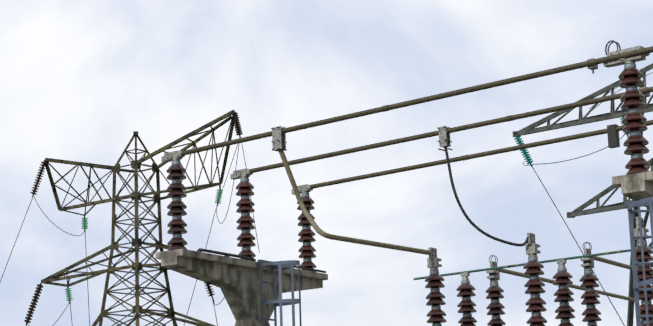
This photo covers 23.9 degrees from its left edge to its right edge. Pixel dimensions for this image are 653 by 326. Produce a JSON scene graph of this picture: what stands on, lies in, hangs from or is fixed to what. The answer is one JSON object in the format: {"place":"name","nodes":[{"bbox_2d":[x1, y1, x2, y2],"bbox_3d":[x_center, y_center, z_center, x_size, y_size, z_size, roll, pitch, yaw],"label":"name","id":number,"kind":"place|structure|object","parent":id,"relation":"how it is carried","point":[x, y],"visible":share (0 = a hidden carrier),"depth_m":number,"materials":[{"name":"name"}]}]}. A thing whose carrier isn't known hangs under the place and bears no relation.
{"place":"outdoors","nodes":[
{"label":"outdoors","id":0,"kind":"place"},
{"bbox_2d":[0,0,652,325],"label":"sky","id":1,"kind":"structure","parent":0,"point":[78,77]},
{"label":"ground","id":2,"kind":"structure","parent":0,"visible":0},
{"bbox_2d":[41,110,233,325],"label":"pylon","id":3,"kind":"object","parent":2,"relation":"on","point":[136,266],"visible":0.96,"depth_m":55.23,"materials":[{"name":"metal"}]},
{"bbox_2d":[24,110,628,323],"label":"string insulators","id":4,"kind":"object","parent":3,"relation":"attached to","point":[238,130],"visible":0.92,"depth_m":54.68,"materials":[{"name":"teal glass"}]},
{"bbox_2d":[0,72,652,325],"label":"wires","id":5,"kind":"object","parent":4,"relation":"attached to","point":[256,233],"visible":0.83,"depth_m":52.53,"materials":[{"name":"grey metal"}]},
{"bbox_2d":[155,248,327,325],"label":"support","id":6,"kind":"object","parent":2,"relation":"on","point":[236,280],"visible":0.98,"depth_m":24.77,"materials":[{"name":"concrete"}]},
{"bbox_2d":[166,161,187,250],"bbox_3d":[-2.309,0.671,23.796,0.310,1.420,0.310,-2,-12,1],"label":"post insulator","id":7,"kind":"object","parent":6,"relation":"on","point":[176,188],"visible":0.92,"depth_m":23.71,"materials":[{"name":"brown ceramic"}]},
{"bbox_2d":[161,46,649,194],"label":"busbar clamps","id":8,"kind":"object","parent":7,"relation":"on","point":[177,155],"visible":0.83,"depth_m":23.89,"materials":[{"name":"grey metal"}]},
{"bbox_2d":[181,46,652,188],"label":"busbars","id":9,"kind":"object","parent":8,"relation":"attached to","point":[606,59],"visible":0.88,"depth_m":22.64,"materials":[{"name":"grey metal"}]},
{"bbox_2d":[271,124,619,254],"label":"connecting cables","id":10,"kind":"object","parent":8,"relation":"hanging from","point":[278,141],"visible":0.98,"depth_m":22.80,"materials":[{"name":"metal"}]},
{"bbox_2d":[381,40,649,160],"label":"fittings","id":11,"kind":"object","parent":8,"relation":"on","point":[507,118],"visible":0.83,"depth_m":20.94,"materials":[{"name":"metal"}]},
{"bbox_2d":[236,178,255,261],"bbox_3d":[-1.327,0.953,25.338,0.310,1.420,0.310,-2,-12,1],"label":"post insulator","id":12,"kind":"object","parent":6,"relation":"on","point":[245,209],"visible":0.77,"depth_m":25.27,"materials":[{"name":"brown ceramic"}]},
{"bbox_2d":[297,193,316,271],"bbox_3d":[-0.346,1.236,26.881,0.310,1.420,0.310,-2,-12,1],"label":"post insulator","id":13,"kind":"object","parent":6,"relation":"on","point":[306,233],"visible":0.73,"depth_m":26.79,"materials":[{"name":"brown ceramic"}]},
{"bbox_2d":[258,259,301,325],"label":"ladder","id":14,"kind":"object","parent":2,"relation":"on","point":[279,265],"visible":1,"depth_m":24.81,"materials":[{"name":"grey metal"}]},
{"bbox_2d":[413,217,651,288],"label":"disconnect switch","id":15,"kind":"object","parent":2,"relation":"on","point":[531,246],"visible":0.88,"depth_m":23.97,"materials":[{"name":"grey metal"}]},
{"bbox_2d":[425,270,446,325],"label":"insulator","id":16,"kind":"object","parent":15,"relation":"attached to","point":[434,279],"visible":1,"depth_m":23.82,"materials":[{"name":"brown ceramic"}]},
{"bbox_2d":[456,280,476,325],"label":"insulator","id":17,"kind":"object","parent":15,"relation":"attached to","point":[466,293],"visible":1,"depth_m":24.70,"materials":[{"name":"brown ceramic"}]},
{"bbox_2d":[485,282,505,325],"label":"insulator","id":18,"kind":"object","parent":15,"relation":"attached to","point":[495,290],"visible":1,"depth_m":25.60,"materials":[{"name":"brown ceramic"}]},
{"bbox_2d":[523,257,546,325],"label":"insulator","id":19,"kind":"object","parent":15,"relation":"attached to","point":[534,284],"visible":0.98,"depth_m":22.69,"materials":[{"name":"brown ceramic"}]},
{"bbox_2d":[553,268,574,325],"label":"insulator","id":20,"kind":"object","parent":15,"relation":"attached to","point":[563,293],"visible":1,"depth_m":23.58,"materials":[{"name":"brown ceramic"}]},
{"bbox_2d":[497,256,652,301],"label":"busbars","id":21,"kind":"object","parent":15,"relation":"attached to","point":[596,258],"visible":0.62,"depth_m":26.72,"materials":[{"name":"grey metal"}]},
{"bbox_2d":[579,270,601,325],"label":"insulator","id":22,"kind":"object","parent":15,"relation":"attached to","point":[590,296],"visible":1,"depth_m":24.47,"materials":[{"name":"brown ceramic"}]},
{"bbox_2d":[635,242,652,325],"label":"insulator","id":23,"kind":"object","parent":15,"relation":"attached to","point":[648,251],"visible":0.54,"depth_m":21.56,"materials":[{"name":"brown ceramic"}]},
{"bbox_2d":[513,63,652,325],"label":"pylon","id":24,"kind":"object","parent":2,"relation":"on","point":[613,113],"visible":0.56,"depth_m":40.46,"materials":[{"name":"metal"}]},
{"bbox_2d":[612,171,652,208],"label":"support","id":25,"kind":"object","parent":2,"relation":"on","point":[636,186],"visible":1,"depth_m":18.66,"materials":[{"name":"concrete"}]},
{"bbox_2d":[618,63,650,174],"bbox_3d":[3.789,-0.530,18.987,0.310,1.420,0.310,-2,-12,1],"label":"post insulator","id":26,"kind":"object","parent":25,"relation":"on","point":[634,120],"visible":0.94,"depth_m":18.91,"materials":[{"name":"brown ceramic"}]},
{"bbox_2d":[625,197,652,325],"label":"ladder","id":27,"kind":"object","parent":2,"relation":"on","point":[644,202],"visible":1,"depth_m":17.34,"materials":[{"name":"grey metal"}]}
]}

